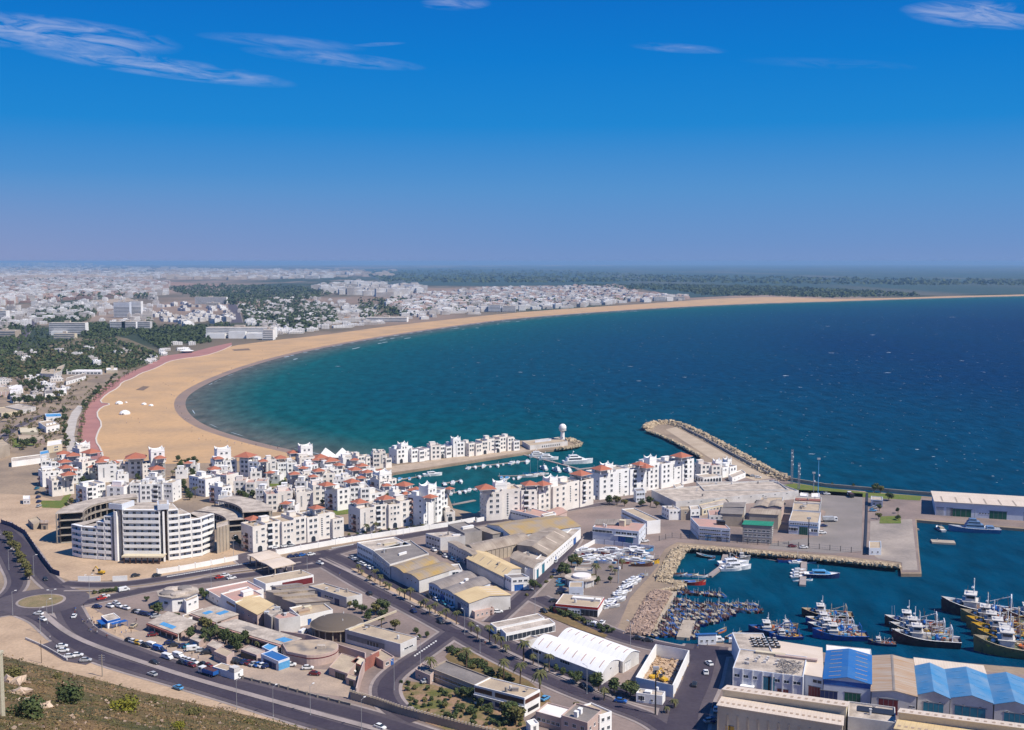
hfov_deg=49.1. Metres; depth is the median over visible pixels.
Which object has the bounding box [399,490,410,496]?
apartment block
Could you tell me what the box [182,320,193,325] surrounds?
city building
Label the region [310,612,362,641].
domed hall
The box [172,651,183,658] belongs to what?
delivery van
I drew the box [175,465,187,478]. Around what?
apartment block
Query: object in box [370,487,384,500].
apartment block
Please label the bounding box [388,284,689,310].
city buildings
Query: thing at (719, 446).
parapet
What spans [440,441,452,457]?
apartment block
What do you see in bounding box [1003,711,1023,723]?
door
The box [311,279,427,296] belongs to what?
city buildings
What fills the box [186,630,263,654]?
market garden
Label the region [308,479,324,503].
apartment block
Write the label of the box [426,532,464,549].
office building
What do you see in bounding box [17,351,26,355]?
city building
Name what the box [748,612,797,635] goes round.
trawler
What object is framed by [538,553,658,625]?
boat yard
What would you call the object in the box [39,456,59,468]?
apartment block
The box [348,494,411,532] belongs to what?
apartment block
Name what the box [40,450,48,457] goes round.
beach building
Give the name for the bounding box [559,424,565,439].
lighthouse
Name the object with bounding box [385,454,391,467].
apartment block
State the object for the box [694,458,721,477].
apartment block
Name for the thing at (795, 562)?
motor boat
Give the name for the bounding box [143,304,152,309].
city building
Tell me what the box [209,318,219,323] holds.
city building
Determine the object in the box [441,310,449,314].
city building
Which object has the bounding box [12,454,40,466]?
beach building
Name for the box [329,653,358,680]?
building
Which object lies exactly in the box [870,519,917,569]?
quay deck
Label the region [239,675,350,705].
road wall
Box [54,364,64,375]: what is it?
beach building
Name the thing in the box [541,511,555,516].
office building
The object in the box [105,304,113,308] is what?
city building
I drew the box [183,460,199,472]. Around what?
apartment block
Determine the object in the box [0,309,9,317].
apartment block
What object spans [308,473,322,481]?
apartment block
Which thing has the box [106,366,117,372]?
beach building
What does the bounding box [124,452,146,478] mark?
apartment block
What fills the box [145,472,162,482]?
apartment block
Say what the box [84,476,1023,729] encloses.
yard tarmac
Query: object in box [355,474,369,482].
apartment block
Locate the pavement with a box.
[0,304,732,729]
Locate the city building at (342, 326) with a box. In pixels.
[332,325,352,327]
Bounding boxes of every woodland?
[0,277,153,298]
[0,316,24,355]
[0,331,158,376]
[0,348,138,372]
[0,376,99,449]
[14,323,50,352]
[31,302,161,337]
[136,321,260,347]
[169,283,335,304]
[238,297,338,328]
[357,295,629,317]
[363,268,1023,284]
[577,283,919,297]
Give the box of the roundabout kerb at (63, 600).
[15,594,65,607]
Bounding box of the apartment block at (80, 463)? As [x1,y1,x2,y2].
[73,448,102,478]
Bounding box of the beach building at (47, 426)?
[38,420,59,432]
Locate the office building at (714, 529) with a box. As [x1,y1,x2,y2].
[690,517,729,541]
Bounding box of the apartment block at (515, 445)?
[512,438,519,450]
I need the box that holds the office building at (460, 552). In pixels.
[448,540,476,564]
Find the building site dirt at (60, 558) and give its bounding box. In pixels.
[0,494,248,580]
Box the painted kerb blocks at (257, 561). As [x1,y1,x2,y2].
[167,544,436,655]
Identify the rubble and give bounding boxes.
[644,655,687,695]
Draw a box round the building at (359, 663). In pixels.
[351,656,367,671]
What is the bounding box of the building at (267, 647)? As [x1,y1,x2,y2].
[262,643,279,652]
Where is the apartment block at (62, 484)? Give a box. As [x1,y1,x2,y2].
[45,459,76,496]
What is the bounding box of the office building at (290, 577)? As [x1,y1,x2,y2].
[253,569,313,591]
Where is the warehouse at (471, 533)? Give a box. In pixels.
[448,521,481,543]
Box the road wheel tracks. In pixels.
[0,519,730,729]
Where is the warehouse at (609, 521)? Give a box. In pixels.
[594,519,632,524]
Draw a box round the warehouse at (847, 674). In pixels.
[820,648,871,703]
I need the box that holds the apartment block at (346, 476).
[341,472,354,479]
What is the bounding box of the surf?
[192,296,1016,453]
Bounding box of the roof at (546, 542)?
[517,527,571,556]
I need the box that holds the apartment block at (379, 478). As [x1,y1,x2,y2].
[361,468,396,489]
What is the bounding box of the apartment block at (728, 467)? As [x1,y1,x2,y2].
[721,457,736,477]
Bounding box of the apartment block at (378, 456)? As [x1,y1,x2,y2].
[371,449,385,468]
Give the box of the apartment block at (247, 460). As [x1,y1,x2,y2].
[234,452,263,476]
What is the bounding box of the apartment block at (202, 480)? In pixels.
[189,471,219,496]
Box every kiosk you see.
[96,613,127,628]
[800,492,807,496]
[811,493,819,496]
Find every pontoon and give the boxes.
[452,500,475,504]
[465,461,524,467]
[498,473,544,476]
[521,451,579,468]
[930,538,955,544]
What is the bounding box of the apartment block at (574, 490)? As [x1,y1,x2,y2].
[523,470,593,510]
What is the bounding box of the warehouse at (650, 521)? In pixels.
[621,508,659,533]
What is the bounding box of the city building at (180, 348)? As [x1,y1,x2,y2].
[176,347,190,350]
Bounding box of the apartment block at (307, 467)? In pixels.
[298,465,313,471]
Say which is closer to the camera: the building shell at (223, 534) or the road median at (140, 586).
the road median at (140, 586)
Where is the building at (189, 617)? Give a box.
[182,608,202,620]
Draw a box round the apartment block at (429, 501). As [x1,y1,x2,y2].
[393,480,454,524]
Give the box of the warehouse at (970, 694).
[945,666,993,719]
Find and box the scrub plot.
[402,681,525,729]
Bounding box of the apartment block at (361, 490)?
[345,481,369,503]
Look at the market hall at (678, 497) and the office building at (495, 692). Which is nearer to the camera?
the office building at (495, 692)
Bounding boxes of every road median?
[42,611,387,729]
[64,579,191,591]
[192,562,300,579]
[319,558,615,697]
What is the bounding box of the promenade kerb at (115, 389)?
[95,346,229,455]
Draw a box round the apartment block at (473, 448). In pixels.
[463,439,481,456]
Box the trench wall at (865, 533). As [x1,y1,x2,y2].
[863,493,867,554]
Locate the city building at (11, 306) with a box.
[7,304,20,310]
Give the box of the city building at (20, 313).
[15,311,24,315]
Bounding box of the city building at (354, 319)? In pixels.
[342,318,360,321]
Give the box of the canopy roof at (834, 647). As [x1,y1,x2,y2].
[826,645,870,654]
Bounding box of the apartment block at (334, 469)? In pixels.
[325,465,338,474]
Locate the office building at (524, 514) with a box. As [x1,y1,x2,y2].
[511,507,547,519]
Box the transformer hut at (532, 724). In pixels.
[526,718,538,729]
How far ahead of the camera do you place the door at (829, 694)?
368.57 m
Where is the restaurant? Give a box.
[553,594,603,616]
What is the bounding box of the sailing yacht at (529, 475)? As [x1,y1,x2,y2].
[519,474,537,477]
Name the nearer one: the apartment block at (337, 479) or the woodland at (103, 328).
the apartment block at (337, 479)
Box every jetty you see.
[708,553,728,577]
[799,551,807,586]
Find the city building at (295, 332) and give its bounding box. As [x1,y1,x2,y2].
[288,330,303,333]
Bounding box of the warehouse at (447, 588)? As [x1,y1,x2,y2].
[429,571,490,605]
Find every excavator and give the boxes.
[92,566,104,574]
[649,668,664,678]
[657,670,667,682]
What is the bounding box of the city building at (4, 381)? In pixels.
[0,379,8,384]
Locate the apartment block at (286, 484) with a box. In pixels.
[281,482,291,488]
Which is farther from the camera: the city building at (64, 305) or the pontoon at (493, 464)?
the city building at (64, 305)
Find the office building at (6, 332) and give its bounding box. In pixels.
[0,328,20,336]
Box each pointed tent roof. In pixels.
[321,448,334,456]
[333,448,345,459]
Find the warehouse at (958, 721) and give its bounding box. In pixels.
[898,708,1023,729]
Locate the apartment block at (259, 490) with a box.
[255,483,271,501]
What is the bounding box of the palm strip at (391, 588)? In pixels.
[352,569,458,623]
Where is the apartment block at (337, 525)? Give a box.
[331,512,343,537]
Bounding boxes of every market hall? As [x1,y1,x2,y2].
[651,480,798,508]
[696,481,787,490]
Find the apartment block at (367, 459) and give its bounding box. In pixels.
[352,452,372,465]
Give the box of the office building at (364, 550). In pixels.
[357,537,410,563]
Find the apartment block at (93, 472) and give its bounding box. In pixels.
[86,465,96,478]
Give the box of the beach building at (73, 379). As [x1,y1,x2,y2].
[66,372,85,384]
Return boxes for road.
[0,588,88,614]
[666,427,769,480]
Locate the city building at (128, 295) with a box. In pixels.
[123,292,132,297]
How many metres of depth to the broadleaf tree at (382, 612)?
454.95 m
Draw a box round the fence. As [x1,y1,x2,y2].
[659,533,860,552]
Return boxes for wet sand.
[174,296,1002,455]
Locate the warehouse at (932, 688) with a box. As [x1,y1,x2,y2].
[914,662,950,713]
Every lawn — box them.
[12,437,34,446]
[41,494,70,507]
[333,509,347,514]
[880,516,900,522]
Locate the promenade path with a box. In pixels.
[66,405,82,452]
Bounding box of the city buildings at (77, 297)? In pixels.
[7,281,133,304]
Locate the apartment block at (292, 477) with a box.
[287,469,319,487]
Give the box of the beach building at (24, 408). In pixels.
[6,404,35,413]
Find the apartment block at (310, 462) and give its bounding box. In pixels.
[293,454,327,470]
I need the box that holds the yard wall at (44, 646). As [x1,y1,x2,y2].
[25,637,67,659]
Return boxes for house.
[547,507,567,515]
[569,581,583,594]
[633,488,644,501]
[662,504,680,519]
[680,506,689,519]
[689,505,699,519]
[697,633,716,644]
[869,541,880,554]
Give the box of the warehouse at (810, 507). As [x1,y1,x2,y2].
[792,502,819,511]
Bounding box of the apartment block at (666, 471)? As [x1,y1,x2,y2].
[637,452,693,490]
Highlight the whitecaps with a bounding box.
[431,314,1023,482]
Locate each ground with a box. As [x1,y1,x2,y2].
[0,265,1023,674]
[0,332,159,376]
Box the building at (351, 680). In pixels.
[346,674,357,687]
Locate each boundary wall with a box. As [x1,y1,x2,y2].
[276,517,474,554]
[349,689,498,729]
[476,487,647,521]
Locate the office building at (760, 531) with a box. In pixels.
[742,520,773,543]
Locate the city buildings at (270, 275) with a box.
[0,265,354,278]
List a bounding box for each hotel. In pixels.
[49,320,88,334]
[54,331,76,338]
[71,499,214,563]
[110,320,125,327]
[113,300,131,317]
[121,320,136,328]
[130,300,142,314]
[137,319,151,328]
[195,296,227,303]
[206,302,219,305]
[206,325,276,338]
[262,327,275,339]
[366,315,408,321]
[488,303,500,311]
[502,304,515,311]
[653,296,665,300]
[670,295,684,299]
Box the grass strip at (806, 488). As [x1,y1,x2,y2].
[785,483,920,499]
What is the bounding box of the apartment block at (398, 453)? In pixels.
[389,440,411,463]
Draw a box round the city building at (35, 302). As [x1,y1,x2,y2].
[31,300,42,305]
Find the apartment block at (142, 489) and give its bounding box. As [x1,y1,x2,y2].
[130,478,154,502]
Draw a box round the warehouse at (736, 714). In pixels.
[716,696,843,729]
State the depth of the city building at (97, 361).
1542.21 m
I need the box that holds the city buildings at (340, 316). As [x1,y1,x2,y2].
[238,294,377,334]
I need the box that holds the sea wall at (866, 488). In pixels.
[788,478,931,495]
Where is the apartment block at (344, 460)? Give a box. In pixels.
[339,453,351,467]
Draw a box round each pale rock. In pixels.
[4,674,26,684]
[8,686,33,695]
[41,700,53,707]
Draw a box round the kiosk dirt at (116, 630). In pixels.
[85,607,137,638]
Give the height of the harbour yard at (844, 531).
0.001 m
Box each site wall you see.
[78,576,100,580]
[112,575,126,580]
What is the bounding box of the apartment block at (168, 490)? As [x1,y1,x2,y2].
[152,478,181,501]
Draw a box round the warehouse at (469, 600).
[455,586,510,617]
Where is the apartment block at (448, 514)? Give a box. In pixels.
[443,506,454,521]
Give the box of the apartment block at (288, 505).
[279,499,299,512]
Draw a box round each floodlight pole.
[616,555,620,582]
[653,666,658,714]
[807,517,810,545]
[817,458,820,490]
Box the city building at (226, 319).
[222,316,230,321]
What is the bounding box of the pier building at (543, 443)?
[522,437,567,449]
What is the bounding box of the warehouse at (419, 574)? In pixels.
[391,555,455,592]
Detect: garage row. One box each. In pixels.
[490,613,544,634]
[500,618,554,640]
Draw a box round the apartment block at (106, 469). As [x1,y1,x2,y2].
[95,456,116,481]
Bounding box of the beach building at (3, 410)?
[0,407,18,416]
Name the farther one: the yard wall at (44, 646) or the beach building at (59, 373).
the beach building at (59, 373)
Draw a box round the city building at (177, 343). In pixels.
[171,341,182,344]
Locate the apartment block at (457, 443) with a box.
[450,436,464,456]
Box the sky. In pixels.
[0,0,1023,264]
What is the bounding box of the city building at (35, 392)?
[30,390,43,395]
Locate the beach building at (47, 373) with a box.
[40,368,54,377]
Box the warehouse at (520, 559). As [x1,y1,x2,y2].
[509,551,540,579]
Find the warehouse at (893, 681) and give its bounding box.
[871,654,917,715]
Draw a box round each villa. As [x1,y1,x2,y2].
[205,581,263,606]
[221,587,262,612]
[536,702,568,729]
[561,703,601,729]
[585,703,611,729]
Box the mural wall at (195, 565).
[156,555,237,573]
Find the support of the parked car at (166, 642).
on the market dust
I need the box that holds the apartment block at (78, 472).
[70,467,82,483]
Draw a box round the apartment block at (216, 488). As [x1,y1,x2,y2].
[209,481,231,503]
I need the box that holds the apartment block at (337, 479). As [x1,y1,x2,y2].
[333,475,344,485]
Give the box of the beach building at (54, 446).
[47,439,62,452]
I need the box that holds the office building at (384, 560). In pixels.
[372,540,428,578]
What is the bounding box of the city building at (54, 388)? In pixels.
[51,385,60,390]
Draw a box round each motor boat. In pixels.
[422,468,441,476]
[575,544,594,553]
[580,554,599,558]
[583,557,600,562]
[594,546,609,552]
[600,554,616,559]
[602,557,615,563]
[604,599,615,605]
[606,546,624,552]
[607,602,619,607]
[610,550,623,555]
[612,588,627,593]
[612,592,626,595]
[614,596,624,601]
[618,583,632,588]
[618,585,629,589]
[622,579,637,583]
[623,548,635,552]
[624,557,639,562]
[625,545,644,548]
[629,547,649,555]
[640,554,653,558]
[717,558,748,565]
[719,562,741,570]
[721,558,750,569]
[788,560,801,563]
[790,571,803,574]
[790,574,803,577]
[791,568,804,571]
[803,569,839,578]
[936,525,945,531]
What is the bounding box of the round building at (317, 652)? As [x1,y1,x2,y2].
[282,639,338,665]
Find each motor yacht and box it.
[529,450,549,457]
[538,454,558,459]
[540,463,547,470]
[552,465,561,472]
[562,451,592,464]
[563,467,572,472]
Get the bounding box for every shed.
[264,588,330,611]
[271,583,315,593]
[309,583,361,607]
[477,526,502,540]
[574,567,592,573]
[699,499,728,514]
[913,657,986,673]
[931,491,1023,520]
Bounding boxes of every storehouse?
[264,604,281,629]
[269,612,299,631]
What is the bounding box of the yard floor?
[645,657,675,683]
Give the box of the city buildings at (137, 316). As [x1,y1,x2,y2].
[73,300,153,321]
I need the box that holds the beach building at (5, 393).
[0,385,9,396]
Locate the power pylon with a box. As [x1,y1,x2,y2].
[98,654,104,676]
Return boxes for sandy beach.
[97,295,1015,463]
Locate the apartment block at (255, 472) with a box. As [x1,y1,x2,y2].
[249,467,261,478]
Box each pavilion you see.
[157,585,198,611]
[181,349,193,352]
[564,572,595,587]
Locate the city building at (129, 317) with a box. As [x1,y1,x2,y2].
[127,312,134,319]
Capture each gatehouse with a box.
[371,649,393,668]
[636,688,664,704]
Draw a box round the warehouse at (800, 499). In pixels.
[794,496,820,511]
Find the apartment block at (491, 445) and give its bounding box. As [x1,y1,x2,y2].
[475,435,500,453]
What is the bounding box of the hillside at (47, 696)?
[0,656,304,729]
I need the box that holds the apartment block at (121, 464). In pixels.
[113,460,127,471]
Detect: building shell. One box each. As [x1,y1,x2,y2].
[55,493,137,543]
[194,506,247,532]
[214,495,272,521]
[216,519,229,553]
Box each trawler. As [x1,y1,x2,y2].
[726,550,750,559]
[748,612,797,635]
[769,627,803,639]
[771,615,797,628]
[801,596,853,618]
[805,605,854,624]
[808,614,860,631]
[812,614,868,641]
[868,632,896,646]
[884,600,942,627]
[889,606,951,634]
[891,612,961,648]
[941,578,1021,615]
[960,593,1023,622]
[966,600,1022,628]
[971,605,1023,637]
[973,614,1023,658]
[977,611,1023,640]
[1002,601,1023,617]
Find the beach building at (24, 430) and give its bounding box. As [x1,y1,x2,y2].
[19,427,37,434]
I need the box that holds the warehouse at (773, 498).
[760,496,783,500]
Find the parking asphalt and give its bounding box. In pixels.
[40,641,92,664]
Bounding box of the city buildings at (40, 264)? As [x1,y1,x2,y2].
[0,262,92,265]
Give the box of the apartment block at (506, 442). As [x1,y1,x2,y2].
[492,434,513,451]
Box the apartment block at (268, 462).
[258,455,275,477]
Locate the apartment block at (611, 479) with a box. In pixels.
[586,461,648,499]
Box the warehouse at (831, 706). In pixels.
[721,685,849,729]
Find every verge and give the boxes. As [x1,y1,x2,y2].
[445,650,550,706]
[541,607,610,636]
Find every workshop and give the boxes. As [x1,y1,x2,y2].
[289,603,332,626]
[708,509,722,519]
[720,507,743,526]
[723,502,746,518]
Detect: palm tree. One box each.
[406,587,413,600]
[424,656,437,667]
[426,604,432,614]
[432,601,438,613]
[441,608,449,618]
[451,610,460,624]
[460,647,473,667]
[468,621,475,631]
[473,627,480,638]
[483,625,493,641]
[491,634,499,643]
[496,636,505,647]
[498,658,509,678]
[502,644,509,651]
[513,662,526,683]
[516,640,530,660]
[529,653,537,663]
[531,669,547,696]
[544,654,554,672]
[591,563,600,574]
[599,686,609,699]
[669,698,678,706]
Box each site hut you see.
[23,496,29,503]
[28,516,40,529]
[40,520,48,529]
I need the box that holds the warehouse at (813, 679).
[772,641,823,696]
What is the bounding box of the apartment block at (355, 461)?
[350,458,364,465]
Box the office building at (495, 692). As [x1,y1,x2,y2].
[473,677,539,716]
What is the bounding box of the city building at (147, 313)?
[141,310,152,318]
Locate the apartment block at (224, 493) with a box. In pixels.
[218,490,231,504]
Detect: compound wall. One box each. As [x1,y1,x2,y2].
[281,631,365,657]
[356,659,364,691]
[365,651,378,668]
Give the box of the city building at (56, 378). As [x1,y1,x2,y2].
[49,375,63,381]
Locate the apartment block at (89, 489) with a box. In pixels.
[76,480,105,501]
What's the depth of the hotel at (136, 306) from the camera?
2926.83 m
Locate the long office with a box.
[345,610,416,656]
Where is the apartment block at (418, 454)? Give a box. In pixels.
[408,446,429,462]
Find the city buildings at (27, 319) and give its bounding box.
[0,298,109,327]
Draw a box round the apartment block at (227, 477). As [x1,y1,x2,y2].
[210,470,238,490]
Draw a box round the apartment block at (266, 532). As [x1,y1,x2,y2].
[241,505,330,552]
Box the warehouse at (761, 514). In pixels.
[749,508,781,528]
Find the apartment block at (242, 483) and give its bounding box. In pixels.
[233,475,268,497]
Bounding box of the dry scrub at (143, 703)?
[0,654,315,729]
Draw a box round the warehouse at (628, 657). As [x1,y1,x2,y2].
[558,627,639,672]
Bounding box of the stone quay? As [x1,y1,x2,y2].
[386,448,543,471]
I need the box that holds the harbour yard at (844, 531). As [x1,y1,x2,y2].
[768,490,862,553]
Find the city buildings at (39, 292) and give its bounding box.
[0,277,169,305]
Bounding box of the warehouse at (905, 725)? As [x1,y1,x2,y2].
[894,719,968,729]
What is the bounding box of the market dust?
[122,630,355,697]
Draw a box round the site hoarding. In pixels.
[1,520,59,575]
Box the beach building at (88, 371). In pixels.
[67,369,101,373]
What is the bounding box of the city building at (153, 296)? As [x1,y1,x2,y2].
[148,295,157,299]
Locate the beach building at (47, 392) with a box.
[45,390,54,396]
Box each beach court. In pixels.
[136,386,148,389]
[232,348,249,350]
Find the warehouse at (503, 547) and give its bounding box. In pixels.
[465,533,529,558]
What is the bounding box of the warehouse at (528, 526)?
[487,515,580,535]
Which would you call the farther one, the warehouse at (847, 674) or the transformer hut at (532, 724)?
the warehouse at (847, 674)
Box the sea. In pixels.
[185,296,1023,667]
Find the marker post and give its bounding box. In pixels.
[0,650,4,715]
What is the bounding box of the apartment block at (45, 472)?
[37,466,61,486]
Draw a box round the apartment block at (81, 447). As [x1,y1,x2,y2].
[72,440,90,458]
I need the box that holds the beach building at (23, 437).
[18,435,44,443]
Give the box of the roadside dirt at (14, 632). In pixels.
[0,616,303,728]
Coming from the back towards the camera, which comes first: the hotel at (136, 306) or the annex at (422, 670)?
the hotel at (136, 306)
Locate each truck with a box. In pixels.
[198,665,218,676]
[822,516,837,521]
[847,491,854,497]
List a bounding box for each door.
[257,545,262,551]
[263,658,275,669]
[335,671,344,680]
[515,584,522,590]
[553,606,567,613]
[581,609,597,616]
[618,536,625,541]
[625,537,632,542]
[625,659,630,671]
[763,676,769,690]
[769,676,774,690]
[777,688,788,692]
[799,526,807,534]
[808,685,820,696]
[820,689,837,699]
[844,691,860,701]
[878,697,898,714]
[922,701,944,712]
[936,507,943,515]
[946,507,952,515]
[950,508,971,516]
[953,704,986,718]
[989,511,1006,519]
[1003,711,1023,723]
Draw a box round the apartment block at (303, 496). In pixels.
[292,486,312,510]
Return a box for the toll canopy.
[247,550,295,573]
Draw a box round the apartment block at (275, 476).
[264,470,283,483]
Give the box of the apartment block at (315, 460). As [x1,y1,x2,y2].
[312,458,320,467]
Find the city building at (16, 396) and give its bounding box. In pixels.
[10,395,23,402]
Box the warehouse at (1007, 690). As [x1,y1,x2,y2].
[987,672,1023,723]
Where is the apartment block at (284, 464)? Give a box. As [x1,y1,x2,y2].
[274,450,298,476]
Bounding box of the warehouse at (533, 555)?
[523,551,538,557]
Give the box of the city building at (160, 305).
[156,304,164,307]
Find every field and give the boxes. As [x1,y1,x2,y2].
[0,278,152,280]
[90,298,132,302]
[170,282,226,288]
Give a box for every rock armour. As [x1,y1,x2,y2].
[555,437,582,450]
[625,589,672,635]
[641,419,790,480]
[644,429,702,457]
[651,577,686,590]
[653,545,689,578]
[677,545,900,568]
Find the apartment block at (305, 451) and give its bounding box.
[287,442,314,463]
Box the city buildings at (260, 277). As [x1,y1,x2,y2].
[0,264,396,279]
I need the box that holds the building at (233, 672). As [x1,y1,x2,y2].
[212,663,242,679]
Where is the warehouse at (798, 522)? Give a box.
[789,510,820,535]
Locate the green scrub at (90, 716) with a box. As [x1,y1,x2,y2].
[0,657,317,729]
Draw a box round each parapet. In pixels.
[576,539,594,550]
[594,538,653,549]
[678,424,768,473]
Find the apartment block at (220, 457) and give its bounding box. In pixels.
[207,445,236,472]
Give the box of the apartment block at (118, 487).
[106,480,129,495]
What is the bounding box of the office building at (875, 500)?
[871,496,882,506]
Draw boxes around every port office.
[732,632,780,660]
[732,649,817,694]
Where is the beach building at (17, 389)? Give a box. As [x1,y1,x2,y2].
[9,384,22,393]
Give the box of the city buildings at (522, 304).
[384,284,688,315]
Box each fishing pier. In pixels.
[652,589,677,631]
[676,620,694,640]
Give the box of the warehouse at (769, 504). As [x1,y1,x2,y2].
[753,499,784,519]
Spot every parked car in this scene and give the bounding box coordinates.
[33,611,43,614]
[38,616,46,620]
[56,643,67,647]
[57,647,68,652]
[63,653,75,657]
[72,652,83,656]
[79,657,91,661]
[92,604,102,607]
[96,596,106,599]
[121,605,130,609]
[129,623,137,627]
[141,611,151,615]
[147,632,158,636]
[147,671,157,676]
[149,659,158,664]
[151,613,160,617]
[157,647,167,651]
[164,640,174,644]
[169,642,179,646]
[172,684,183,689]
[176,659,183,664]
[187,661,196,667]
[190,658,198,663]
[196,647,205,652]
[201,649,210,654]
[204,662,213,667]
[227,575,236,579]
[244,659,254,664]
[261,663,269,667]
[302,664,313,669]
[308,670,320,675]
[374,722,386,729]
[420,678,432,683]
[436,618,443,623]
[494,609,502,613]
[540,695,549,700]
[549,598,557,602]
[556,590,565,593]
[579,682,588,688]
[614,697,626,703]
[632,635,642,640]
[643,637,653,641]
[692,681,696,686]
[703,669,708,674]
[703,717,716,723]
[705,660,713,665]
[710,716,715,722]
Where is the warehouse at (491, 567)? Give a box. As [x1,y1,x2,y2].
[466,550,521,587]
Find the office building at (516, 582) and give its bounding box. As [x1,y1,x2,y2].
[504,573,528,590]
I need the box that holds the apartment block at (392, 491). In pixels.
[389,486,411,496]
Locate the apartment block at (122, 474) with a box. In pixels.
[116,469,128,481]
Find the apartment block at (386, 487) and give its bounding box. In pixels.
[381,482,393,494]
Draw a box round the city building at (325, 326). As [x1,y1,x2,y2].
[321,323,329,328]
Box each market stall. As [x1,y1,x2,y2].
[189,633,205,646]
[207,639,223,654]
[214,646,233,664]
[241,645,264,660]
[261,650,289,670]
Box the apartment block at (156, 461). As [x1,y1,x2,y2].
[141,446,166,478]
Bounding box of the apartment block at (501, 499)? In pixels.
[475,479,538,520]
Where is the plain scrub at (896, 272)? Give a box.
[360,265,1023,297]
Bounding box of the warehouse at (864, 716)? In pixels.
[848,701,895,729]
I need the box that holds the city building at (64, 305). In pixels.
[60,304,71,308]
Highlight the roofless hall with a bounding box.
[636,644,688,697]
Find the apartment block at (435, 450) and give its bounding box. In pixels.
[427,441,440,459]
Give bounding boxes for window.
[321,518,322,535]
[533,629,537,635]
[546,626,550,632]
[793,681,801,685]
[811,679,822,684]
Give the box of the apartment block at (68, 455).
[56,450,79,472]
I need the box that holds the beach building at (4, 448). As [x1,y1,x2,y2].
[0,439,9,458]
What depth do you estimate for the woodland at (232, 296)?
4972.77 m
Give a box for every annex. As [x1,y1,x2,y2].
[415,663,433,683]
[430,660,489,695]
[449,564,461,575]
[472,606,493,618]
[520,635,537,647]
[673,482,683,487]
[695,473,721,481]
[728,470,745,480]
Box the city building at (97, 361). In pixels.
[92,359,100,364]
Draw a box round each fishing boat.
[596,559,609,563]
[631,561,652,566]
[642,547,652,551]
[650,553,659,563]
[673,572,687,575]
[678,572,705,585]
[681,573,697,576]
[692,574,708,577]
[696,552,715,558]
[707,586,714,597]
[713,615,718,623]
[716,627,726,633]
[747,606,753,613]
[777,558,803,562]
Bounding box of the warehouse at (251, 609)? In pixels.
[234,595,273,625]
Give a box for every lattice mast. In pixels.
[790,449,793,483]
[798,463,800,488]
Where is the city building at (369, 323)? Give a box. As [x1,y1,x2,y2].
[359,321,376,324]
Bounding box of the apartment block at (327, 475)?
[312,468,334,481]
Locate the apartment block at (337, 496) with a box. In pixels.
[317,478,360,510]
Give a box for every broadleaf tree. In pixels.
[1,428,10,435]
[2,530,12,534]
[3,412,10,418]
[5,534,13,540]
[8,540,17,546]
[12,542,21,548]
[16,553,26,558]
[17,558,26,563]
[18,438,30,445]
[20,564,31,568]
[24,568,32,579]
[30,436,37,445]
[36,385,44,389]
[36,396,44,401]
[60,415,68,420]
[61,440,69,445]
[152,602,162,613]
[184,625,195,637]
[185,491,192,499]
[199,616,212,628]
[199,633,208,641]
[200,626,215,638]
[201,590,208,599]
[218,628,232,644]
[226,632,242,645]
[233,641,242,650]
[236,633,249,639]
[249,490,255,498]
[351,600,358,609]
[357,604,367,613]
[364,612,371,619]
[371,602,379,614]
[375,598,390,609]
[378,608,387,615]
[389,619,400,630]
[453,687,458,696]
[455,703,465,709]
[461,687,473,697]
[476,697,484,705]
[487,703,493,708]
[498,701,507,718]
[501,700,516,720]
[504,705,526,724]
[527,579,538,589]
[559,561,569,572]
[560,667,565,674]
[561,567,571,573]
[567,670,582,681]
[568,554,577,565]
[572,557,582,566]
[588,672,602,687]
[592,676,603,690]
[605,495,614,504]
[607,677,621,692]
[613,495,620,501]
[621,680,640,696]
[638,499,645,506]
[646,496,653,505]
[871,483,879,491]
[877,486,884,492]
[885,492,893,498]
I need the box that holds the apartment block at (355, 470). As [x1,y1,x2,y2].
[345,463,374,478]
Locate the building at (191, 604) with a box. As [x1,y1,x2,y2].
[184,595,198,612]
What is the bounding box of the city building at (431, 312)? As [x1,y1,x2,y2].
[427,310,436,314]
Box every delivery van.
[118,586,129,591]
[146,640,156,647]
[153,644,162,651]
[161,652,173,659]
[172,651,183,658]
[186,644,198,651]
[298,628,307,633]
[587,620,597,626]
[716,636,724,641]
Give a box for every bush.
[4,664,23,677]
[5,692,46,720]
[51,671,62,678]
[53,675,84,704]
[108,693,139,712]
[147,696,157,703]
[171,720,185,729]
[183,704,201,715]
[240,718,253,724]
[449,711,458,718]
[479,658,487,665]
[483,668,493,673]
[484,708,492,713]
[489,717,496,724]
[495,720,503,726]
[502,718,510,724]
[563,611,573,615]
[606,627,615,632]
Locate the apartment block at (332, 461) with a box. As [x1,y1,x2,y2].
[320,457,344,474]
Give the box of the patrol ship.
[948,512,1001,533]
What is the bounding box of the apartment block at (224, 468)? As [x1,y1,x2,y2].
[221,465,231,471]
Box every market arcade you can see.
[146,611,197,640]
[189,605,238,626]
[217,619,301,652]
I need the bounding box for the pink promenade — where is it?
[78,343,231,459]
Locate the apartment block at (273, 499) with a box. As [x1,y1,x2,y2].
[262,485,292,511]
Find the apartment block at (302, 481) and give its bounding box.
[295,476,309,486]
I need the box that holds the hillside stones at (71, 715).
[4,657,298,729]
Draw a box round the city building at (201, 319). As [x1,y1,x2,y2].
[198,317,205,321]
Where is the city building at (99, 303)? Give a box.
[97,301,105,306]
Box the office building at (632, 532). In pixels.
[592,519,645,543]
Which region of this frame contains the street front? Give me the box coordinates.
[525,528,580,579]
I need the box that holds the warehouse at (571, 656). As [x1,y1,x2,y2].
[531,634,618,684]
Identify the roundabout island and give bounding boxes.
[18,594,62,606]
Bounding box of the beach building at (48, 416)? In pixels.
[45,413,61,419]

